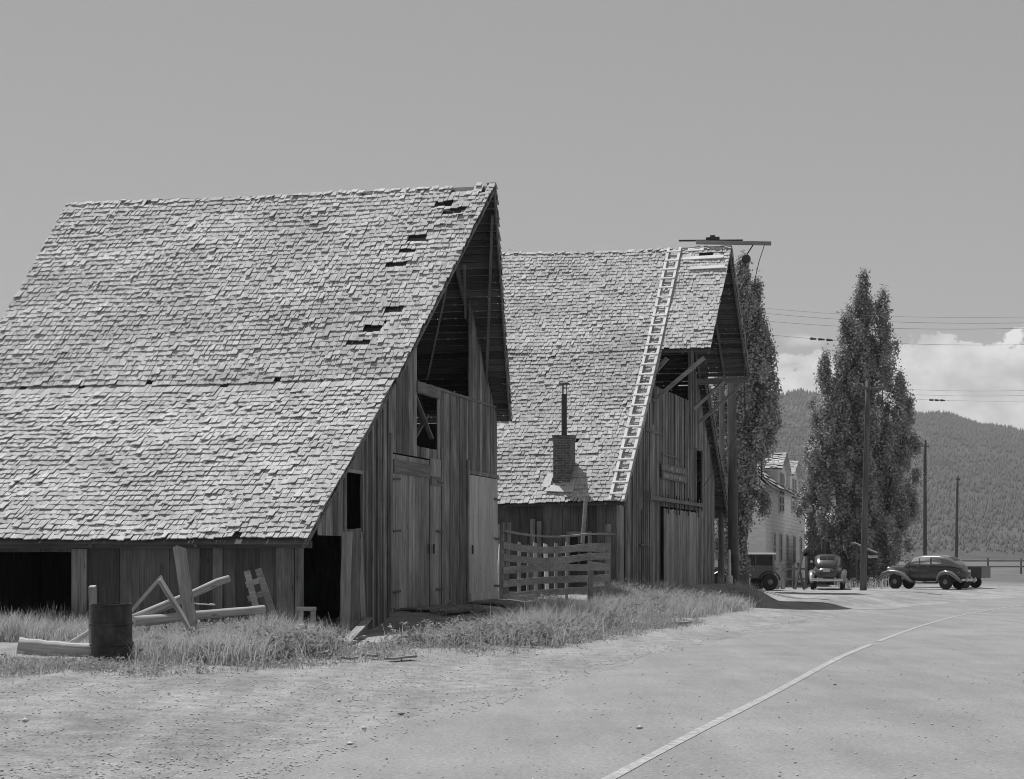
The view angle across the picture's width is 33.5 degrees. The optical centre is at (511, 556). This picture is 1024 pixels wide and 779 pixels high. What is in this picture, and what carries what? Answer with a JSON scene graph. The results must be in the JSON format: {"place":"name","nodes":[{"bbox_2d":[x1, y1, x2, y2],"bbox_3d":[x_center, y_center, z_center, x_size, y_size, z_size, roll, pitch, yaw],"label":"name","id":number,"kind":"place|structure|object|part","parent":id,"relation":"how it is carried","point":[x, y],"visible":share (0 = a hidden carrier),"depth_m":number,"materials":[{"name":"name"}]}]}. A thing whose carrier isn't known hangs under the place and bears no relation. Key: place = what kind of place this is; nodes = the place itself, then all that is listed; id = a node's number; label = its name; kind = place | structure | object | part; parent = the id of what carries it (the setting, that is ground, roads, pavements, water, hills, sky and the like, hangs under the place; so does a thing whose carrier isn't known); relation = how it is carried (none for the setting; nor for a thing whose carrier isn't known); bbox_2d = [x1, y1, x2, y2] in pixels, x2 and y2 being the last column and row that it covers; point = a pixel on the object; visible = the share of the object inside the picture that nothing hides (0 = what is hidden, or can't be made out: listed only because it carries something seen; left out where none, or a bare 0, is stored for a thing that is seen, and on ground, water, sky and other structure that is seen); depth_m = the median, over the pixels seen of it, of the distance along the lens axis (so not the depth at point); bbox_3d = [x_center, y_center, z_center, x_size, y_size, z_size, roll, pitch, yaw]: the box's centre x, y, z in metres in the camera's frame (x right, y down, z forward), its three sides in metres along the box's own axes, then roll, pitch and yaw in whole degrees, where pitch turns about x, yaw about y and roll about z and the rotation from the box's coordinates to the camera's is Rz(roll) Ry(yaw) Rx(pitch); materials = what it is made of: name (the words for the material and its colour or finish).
{"place":"outdoors","nodes":[
{"label":"outdoors","id":0,"kind":"place"},
{"bbox_2d":[0,562,1023,778],"bbox_3d":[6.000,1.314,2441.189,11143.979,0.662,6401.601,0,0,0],"label":"ground","id":1,"kind":"structure","parent":0,"point":[831,600],"depth_m":19.89,"materials":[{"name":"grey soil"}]},
{"bbox_2d":[10,655,74,662],"bbox_3d":[-6.712,1.472,24.302,0.907,0.121,0.126,1,0,-13],"label":"log","id":2,"kind":"object","parent":1,"relation":"on","point":[38,657],"visible":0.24,"depth_m":24.24,"materials":[{"name":"grey wood"}]},
{"bbox_2d":[16,637,90,656],"bbox_3d":[-6.637,1.327,24.752,1.098,0.253,0.262,5,-1,-16],"label":"log","id":3,"kind":"object","parent":1,"relation":"on","point":[33,646],"visible":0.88,"depth_m":24.64,"materials":[{"name":"grey wood"}]},
{"bbox_2d":[68,629,88,642],"bbox_3d":[-6.652,1.214,26.505,0.651,0.108,0.111,-31,-11,18],"label":"log","id":4,"kind":"object","parent":1,"relation":"on","point":[80,637],"visible":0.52,"depth_m":26.49,"materials":[{"name":"grey wood"}]},
{"bbox_2d":[88,585,96,658],"bbox_3d":[-6.163,1.020,24.995,0.096,1.212,0.128,0,0,0],"label":"post","id":5,"kind":"object","parent":1,"relation":"on","point":[92,592],"visible":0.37,"depth_m":24.94,"materials":[{"name":"grey wood"}]},
{"bbox_2d":[89,603,133,661],"bbox_3d":[-5.722,1.103,24.291,0.624,0.870,0.624,-1,1,0],"label":"oil drum","id":6,"kind":"object","parent":1,"relation":"on","point":[109,623],"visible":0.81,"depth_m":24.04,"materials":[{"name":"metal"}]},
{"bbox_2d":[173,545,198,630],"bbox_3d":[-5.138,0.581,26.848,0.171,1.563,0.134,0,-16,-44],"label":"post","id":7,"kind":"object","parent":1,"relation":"on","point":[184,583],"visible":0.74,"depth_m":26.83,"materials":[{"name":"grey wood"}]},
{"bbox_2d":[132,605,265,626],"bbox_3d":[-5.096,0.958,27.801,2.454,0.175,0.184,-4,3,-41],"label":"log","id":8,"kind":"object","parent":1,"relation":"on","point":[151,620],"visible":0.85,"depth_m":27.76,"materials":[{"name":"grey wood"}]},
{"bbox_2d":[132,575,230,615],"bbox_3d":[-5.370,0.675,27.603,1.766,0.164,0.169,-25,12,-27],"label":"log","id":9,"kind":"object","parent":8,"relation":"on","point":[165,605],"visible":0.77,"depth_m":27.54,"materials":[{"name":"grey wood"}]},
{"bbox_2d":[244,568,277,621],"bbox_3d":[-4.421,0.764,30.050,0.682,1.151,0.339,0,0,0],"label":"pallet","id":10,"kind":"object","parent":1,"relation":"on","point":[253,596],"visible":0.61,"depth_m":30.10,"materials":[{"name":"grey wood"}]},
{"bbox_2d":[0,182,529,629],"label":"barn","id":11,"kind":"structure","parent":1,"relation":"on","point":[234,388],"depth_m":38.33,"materials":[{"name":"grey wood"}]},
{"bbox_2d":[344,469,363,532],"bbox_3d":[-3.215,-1.140,34.604,0.034,1.280,1.090,0,0,15],"label":"window frame","id":12,"kind":"structure","parent":11,"relation":"in","point":[361,472],"depth_m":34.75,"materials":[{"name":"grey wood"}]},
{"bbox_2d":[393,454,429,610],"bbox_3d":[-2.244,-0.532,38.121,0.098,3.416,2.608,0,0,15],"label":"door","id":13,"kind":"structure","parent":11,"relation":"in","point":[411,546],"depth_m":38.10,"materials":[{"name":"wood"}]},
{"bbox_2d":[429,458,443,604],"bbox_3d":[-1.768,-0.561,39.891,0.098,3.478,0.897,0,0,15],"label":"door","id":14,"kind":"structure","parent":11,"relation":"in","point":[435,480],"depth_m":39.85,"materials":[{"name":"wood"}]},
{"bbox_2d":[470,475,499,601],"bbox_3d":[-0.703,-0.441,43.839,0.098,3.238,2.718,0,0,15],"label":"door","id":15,"kind":"structure","parent":11,"relation":"in","point":[484,499],"depth_m":43.76,"materials":[{"name":"wood"}]},
{"bbox_2d":[297,607,315,626],"bbox_3d":[-3.695,1.220,30.600,0.364,0.638,0.359,0,0,0],"label":"wooden stool","id":16,"kind":"object","parent":1,"relation":"on","point":[300,610],"visible":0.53,"depth_m":30.53,"materials":[{"name":"grey wood"}]},
{"bbox_2d":[340,531,352,631],"bbox_3d":[-3.307,0.511,33.884,0.226,2.106,0.042,0,-13,0],"label":"plank","id":17,"kind":"object","parent":1,"relation":"on","point":[345,590],"visible":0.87,"depth_m":33.88,"materials":[{"name":"grey wood"}]},
{"bbox_2d":[326,631,366,637],"bbox_3d":[-3.247,1.451,32.319,0.208,0.040,3.004,0,0,-20],"label":"plank","id":18,"kind":"object","parent":1,"relation":"on","point":[360,636],"visible":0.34,"depth_m":31.07,"materials":[{"name":"grey wood"}]},
{"bbox_2d":[337,656,357,659],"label":"plank","id":19,"kind":"object","parent":1,"relation":"on","point":[350,658],"visible":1,"depth_m":24.51,"materials":[{"name":"grey wood"}]},
{"bbox_2d":[350,528,360,630],"bbox_3d":[-3.204,0.487,34.243,0.310,2.188,0.043,0,-11,0],"label":"plank","id":20,"kind":"object","parent":1,"relation":"on","point":[355,582],"visible":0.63,"depth_m":34.25,"materials":[{"name":"grey wood"}]},
{"bbox_2d":[341,617,372,643],"bbox_3d":[-2.856,1.337,31.595,0.186,0.034,6.368,0,2,-1],"label":"plank","id":21,"kind":"object","parent":1,"relation":"on","point":[363,623],"visible":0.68,"depth_m":31.72,"materials":[{"name":"grey wood"}]},
{"bbox_2d":[360,532,365,631],"bbox_3d":[-3.073,0.532,34.694,0.036,2.134,0.308,-2,-1,15],"label":"plank","id":22,"kind":"object","parent":1,"relation":"on","point":[362,601],"visible":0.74,"depth_m":34.72,"materials":[{"name":"grey wood"}]},
{"bbox_2d":[362,654,377,656],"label":"plank","id":23,"kind":"object","parent":1,"relation":"on","point":[369,655],"visible":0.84,"depth_m":25.30,"materials":[{"name":"grey wood"}]},
{"bbox_2d":[384,655,416,659],"bbox_3d":[-1.645,1.485,25.111,0.149,0.037,0.594,0,1,36],"label":"plank","id":24,"kind":"object","parent":1,"relation":"on","point":[400,657],"visible":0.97,"depth_m":25.06,"materials":[{"name":"grey wood"}]},
{"bbox_2d":[0,574,889,677],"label":"grass","id":25,"kind":"structure","parent":1,"relation":"on","point":[54,627],"depth_m":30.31,"materials":[{"name":"grey plant"}]},
{"bbox_2d":[157,578,192,632],"bbox_3d":[-5.196,0.820,26.476,0.053,1.180,0.142,-35,-8,11],"label":"plank","id":26,"kind":"object","parent":25,"relation":"on","point":[173,601],"visible":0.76,"depth_m":26.45,"materials":[{"name":"grey wood"}]},
{"bbox_2d":[132,575,162,612],"bbox_3d":[-5.741,0.581,26.699,0.064,0.760,0.094,42,0,0],"label":"plank","id":27,"kind":"object","parent":26,"relation":"on","point":[144,595],"visible":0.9,"depth_m":26.66,"materials":[{"name":"grey wood"}]},
{"bbox_2d":[498,498,614,601],"bbox_3d":[1.038,-0.147,47.751,4.299,3.124,1.308,0,0,-42],"label":"corral fence","id":28,"kind":"object","parent":1,"relation":"on","point":[555,564],"visible":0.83,"depth_m":47.23,"materials":[{"name":"grey wood"}]},
{"bbox_2d":[587,569,593,603],"bbox_3d":[1.948,0.957,42.261,0.150,1.322,0.128,0,0,0],"label":"post","id":29,"kind":"object","parent":1,"relation":"on","point":[590,586],"visible":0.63,"depth_m":42.20,"materials":[{"name":"grey wood"}]},
{"bbox_2d":[417,235,770,590],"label":"barn","id":30,"kind":"structure","parent":1,"relation":"on","point":[578,323],"depth_m":55.68,"materials":[{"name":"grey wood"}]},
{"bbox_2d":[565,531,591,563],"bbox_3d":[1.991,-0.195,50.607,0.810,1.130,0.070,0,0,18],"label":"window","id":31,"kind":"structure","parent":30,"relation":"in","point":[576,540],"depth_m":50.62,"materials":[{"name":"black glass"}]},
{"bbox_2d":[608,247,681,499],"bbox_3d":[4.324,-6.135,54.020,0.514,8.947,8.774,0,0,17],"label":"ladder","id":32,"kind":"object","parent":30,"relation":"on","point":[639,426],"visible":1,"depth_m":53.60,"materials":[{"name":"grey wood"}]},
{"bbox_2d":[661,463,686,482],"bbox_3d":[5.520,-2.840,57.803,0.054,0.500,4.000,0,0,17],"label":"sign","id":33,"kind":"object","parent":30,"relation":"attached to","point":[672,470],"visible":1,"depth_m":57.56,"materials":[{"name":"grey wood"}]},
{"bbox_2d":[664,495,699,586],"bbox_3d":[5.914,-0.491,58.818,0.119,3.161,5.728,0,0,18],"label":"sliding door","id":34,"kind":"structure","parent":30,"relation":"in","point":[680,527],"depth_m":58.54,"materials":[{"name":"wood"}]},
{"bbox_2d":[696,448,702,510],"bbox_3d":[6.840,-2.810,62.079,0.031,2.260,1.210,0,0,17],"label":"window frame","id":35,"kind":"structure","parent":30,"relation":"in","point":[696,448],"depth_m":62.58,"materials":[{"name":"grey wood"}]},
{"bbox_2d":[704,245,764,484],"bbox_3d":[7.903,-6.578,59.727,0.710,8.011,4.798,0,0,-14],"label":"rope","id":36,"kind":"object","parent":30,"relation":"hanging from","point":[744,368],"visible":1,"depth_m":58.46,"materials":[{"name":"grey fabric"}]},
{"bbox_2d":[742,245,753,267],"bbox_3d":[8.019,-10.238,57.607,0.465,0.865,0.151,0,0,7],"label":"pulley block","id":37,"kind":"object","parent":30,"relation":"hanging from","point":[746,258],"depth_m":57.56,"materials":[{"name":"metal"}]},
{"bbox_2d":[669,621,691,623],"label":"plank","id":38,"kind":"object","parent":1,"relation":"on","point":[686,622],"visible":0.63,"depth_m":39.41,"materials":[{"name":"grey wood"}]},
{"bbox_2d":[718,377,724,583],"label":"utility pole","id":39,"kind":"object","parent":1,"relation":"on","point":[721,514],"visible":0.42,"depth_m":66.41,"materials":[{"name":"grey wood"}]},
{"bbox_2d":[726,549,732,583],"bbox_3d":[8.117,0.417,63.500,0.260,1.400,0.260,0,0,0],"label":"marker post","id":40,"kind":"object","parent":1,"relation":"on","point":[729,577],"visible":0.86,"depth_m":63.44,"materials":[{"name":"white paint"}]},
{"bbox_2d":[727,333,738,584],"bbox_3d":[8.457,-4.278,65.000,0.446,11.100,0.433,0,0,0],"label":"utility pole","id":41,"kind":"object","parent":1,"relation":"on","point":[732,499],"visible":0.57,"depth_m":64.84,"materials":[{"name":"grey wood"}]},
{"bbox_2d":[738,433,860,436],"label":"overhead wire","id":42,"kind":"object","parent":41,"relation":"attached to","point":[800,436],"visible":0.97,"depth_m":70.56,"materials":[{"name":"black metal"}]},
{"bbox_2d":[738,452,860,455],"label":"overhead wire","id":43,"kind":"object","parent":41,"relation":"attached to","point":[800,455],"visible":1,"depth_m":70.56,"materials":[{"name":"black metal"}]},
{"bbox_2d":[740,423,861,427],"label":"overhead wire","id":44,"kind":"object","parent":41,"relation":"attached to","point":[792,427],"visible":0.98,"depth_m":69.05,"materials":[{"name":"black metal"}]},
{"bbox_2d":[749,311,920,322],"bbox_3d":[12.510,-8.335,58.500,0.009,2.304,15.536,0,0,-33],"label":"overhead wire","id":45,"kind":"object","parent":41,"relation":"attached to","point":[845,319],"visible":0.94,"depth_m":59.14,"materials":[{"name":"black metal"}]},
{"bbox_2d":[748,332,939,344],"bbox_3d":[12.510,-7.597,58.500,0.100,2.174,15.536,0,0,-33],"label":"overhead wire","id":46,"kind":"object","parent":41,"relation":"attached to","point":[819,339],"visible":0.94,"depth_m":60.43,"materials":[{"name":"metal"}]},
{"bbox_2d":[740,305,998,317],"bbox_3d":[12.510,-8.523,58.500,0.009,2.311,15.536,0,0,-33],"label":"overhead wire","id":47,"kind":"object","parent":41,"relation":"attached to","point":[902,316],"visible":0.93,"depth_m":55.85,"materials":[{"name":"black metal"}]},
{"bbox_2d":[750,319,1016,328],"bbox_3d":[12.510,-8.106,58.500,0.009,2.151,15.536,0,0,-33],"label":"overhead wire","id":48,"kind":"object","parent":41,"relation":"attached to","point":[869,327],"visible":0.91,"depth_m":58.90,"materials":[{"name":"black metal"}]},
{"bbox_2d":[714,553,780,589],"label":"parked car","id":49,"kind":"object","parent":1,"relation":"on","point":[763,573],"visible":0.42,"depth_m":76.48,"materials":[{"name":"metal"}]},
{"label":"side window","id":50,"kind":"part","parent":49,"relation":"part of","materials":[{"name":"black glass"}]},
{"bbox_2d":[709,249,787,584],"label":"poplar tree","id":51,"kind":"object","parent":1,"relation":"on","point":[756,410],"visible":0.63,"depth_m":73.64,"materials":[{"name":"grey plant"}]},
{"bbox_2d":[773,560,778,588],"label":"plank","id":52,"kind":"object","parent":1,"relation":"on","point":[774,565],"visible":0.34,"depth_m":79.67,"materials":[{"name":"grey wood"}]},
{"bbox_2d":[779,565,784,588],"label":"plank","id":53,"kind":"object","parent":1,"relation":"on","point":[782,577],"visible":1,"depth_m":79.55,"materials":[{"name":"grey wood"}]},
{"bbox_2d":[776,566,806,588],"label":"rail fence","id":54,"kind":"object","parent":1,"relation":"on","point":[793,569],"visible":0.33,"depth_m":81.14,"materials":[{"name":"grey wood"}]},
{"bbox_2d":[794,553,803,588],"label":"plank","id":55,"kind":"object","parent":1,"relation":"on","point":[798,572],"visible":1,"depth_m":79.57,"materials":[{"name":"grey wood"}]},
{"bbox_2d":[797,562,804,589],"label":"plank","id":56,"kind":"object","parent":1,"relation":"on","point":[801,580],"visible":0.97,"depth_m":79.52,"materials":[{"name":"grey wood"}]},
{"bbox_2d":[805,513,834,579],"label":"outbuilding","id":57,"kind":"structure","parent":1,"relation":"on","point":[806,560],"depth_m":119.01,"materials":[{"name":"grey wood"}]},
{"bbox_2d":[808,554,846,589],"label":"parked car","id":58,"kind":"object","parent":1,"relation":"on","point":[827,568],"visible":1,"depth_m":78.89,"materials":[{"name":"metal"}]},
{"bbox_2d":[801,521,885,584],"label":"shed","id":59,"kind":"structure","parent":1,"relation":"on","point":[824,547],"depth_m":99.31,"materials":[{"name":"grey wood"}]},
{"bbox_2d":[844,551,849,582],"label":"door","id":60,"kind":"structure","parent":59,"relation":"in","point":[848,573],"depth_m":99.47,"materials":[{"name":"grey wood"}]},
{"bbox_2d":[792,266,925,585],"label":"poplar tree","id":61,"kind":"object","parent":1,"relation":"on","point":[842,403],"visible":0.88,"depth_m":91.28,"materials":[{"name":"grey plant"}]},
{"bbox_2d":[849,542,877,586],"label":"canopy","id":62,"kind":"object","parent":1,"relation":"on","point":[854,570],"visible":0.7,"depth_m":89.72,"materials":[{"name":"grey wood"}]},
{"bbox_2d":[852,381,884,589],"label":"utility pole","id":63,"kind":"object","parent":1,"relation":"on","point":[867,388],"visible":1,"depth_m":75.89,"materials":[{"name":"grey wood"}]},
{"bbox_2d":[873,396,952,400],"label":"overhead wire","id":64,"kind":"object","parent":63,"relation":"attached to","point":[929,399],"visible":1,"depth_m":70.60,"materials":[{"name":"metal"}]},
{"bbox_2d":[923,440,928,554],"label":"utility pole","id":65,"kind":"object","parent":1,"relation":"on","point":[925,498],"visible":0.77,"depth_m":134.89,"materials":[{"name":"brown wood"}]},
{"bbox_2d":[878,555,976,589],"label":"parked car","id":66,"kind":"object","parent":1,"relation":"on","point":[945,572],"visible":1,"depth_m":79.32,"materials":[{"name":"metal"}]},
{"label":"side window","id":67,"kind":"part","parent":66,"relation":"part of","materials":[{"name":"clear glass"}]},
{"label":"side window","id":68,"kind":"part","parent":66,"relation":"part of","materials":[{"name":"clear glass"}]},
{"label":"side window","id":69,"kind":"part","parent":66,"relation":"part of","materials":[{"name":"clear glass"}]},
{"bbox_2d":[955,476,959,557],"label":"utility pole","id":70,"kind":"object","parent":1,"relation":"on","point":[956,518],"visible":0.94,"depth_m":149.90,"materials":[{"name":"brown wood"}]},
{"bbox_2d":[899,558,1023,573],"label":"rail fence","id":71,"kind":"object","parent":1,"relation":"on","point":[1020,561],"visible":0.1,"depth_m":162.65,"materials":[{"name":"grey wood"}]},
{"bbox_2d":[964,567,990,587],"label":"trailer","id":72,"kind":"object","parent":1,"relation":"on","point":[978,573],"visible":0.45,"depth_m":81.78,"materials":[{"name":"metal"}]},
{"bbox_2d":[0,0,1023,429],"label":"sky","id":73,"kind":"structure","parent":0,"point":[885,137],"materials":[{"name":"grey"}]},
{"bbox_2d":[173,597,1023,778],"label":"road","id":74,"kind":"structure","parent":0,"point":[979,651],"depth_m":17.00,"materials":[{"name":"grey asphalt"}]},
{"bbox_2d":[601,644,872,778],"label":"road marking","id":75,"kind":"object","parent":74,"relation":"on","point":[655,753],"visible":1,"depth_m":16.54,"materials":[{"name":"paint"}]},
{"bbox_2d":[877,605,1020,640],"bbox_3d":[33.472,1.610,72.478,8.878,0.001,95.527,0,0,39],"label":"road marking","id":76,"kind":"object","parent":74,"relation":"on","point":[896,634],"visible":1,"depth_m":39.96,"materials":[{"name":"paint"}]},
{"bbox_2d":[710,445,804,585],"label":"house","id":77,"kind":"structure","parent":0,"point":[779,533],"depth_m":96.27,"materials":[{"name":"white paint"}]},
{"bbox_2d":[773,532,775,561],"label":"window","id":78,"kind":"structure","parent":77,"relation":"in","point":[774,533],"depth_m":92.44,"materials":[{"name":"grey glass"}]},
{"bbox_2d":[779,494,781,513],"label":"window","id":79,"kind":"structure","parent":77,"relation":"in","point":[780,496],"depth_m":96.01,"materials":[{"name":"grey glass"}]},
{"bbox_2d":[780,533,782,562],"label":"window","id":80,"kind":"structure","parent":77,"relation":"in","point":[781,534],"depth_m":96.62,"materials":[{"name":"grey glass"}]},
{"bbox_2d":[782,495,784,513],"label":"window","id":81,"kind":"structure","parent":77,"relation":"in","point":[783,512],"depth_m":97.14,"materials":[{"name":"grey glass"}]},
{"bbox_2d":[786,534,788,562],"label":"window","id":82,"kind":"structure","parent":77,"relation":"in","point":[787,535],"depth_m":100.54,"materials":[{"name":"grey glass"}]},
{"bbox_2d":[791,498,793,512],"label":"window","id":83,"kind":"structure","parent":77,"relation":"in","point":[792,506],"depth_m":103.48,"materials":[{"name":"grey glass"}]},
{"bbox_2d":[793,535,795,563],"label":"window","id":84,"kind":"structure","parent":77,"relation":"in","point":[794,536],"depth_m":105.52,"materials":[{"name":"grey glass"}]},
{"bbox_2d":[800,536,802,563],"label":"window","id":85,"kind":"structure","parent":77,"relation":"in","point":[800,536],"depth_m":109.91,"materials":[{"name":"grey glass"}]},
{"bbox_2d":[770,393,1023,559],"bbox_3d":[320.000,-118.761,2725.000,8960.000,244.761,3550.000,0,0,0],"label":"hill","id":86,"kind":"structure","parent":0,"point":[982,553],"depth_m":1415.79,"materials":[{"name":"plant"}]},
{"bbox_2d":[761,387,1023,553],"bbox_3d":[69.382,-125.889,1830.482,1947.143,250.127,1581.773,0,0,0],"label":"forest","id":87,"kind":"object","parent":86,"relation":"on","point":[967,501],"visible":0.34,"depth_m":1718.28,"materials":[{"name":"plant"}]}
]}

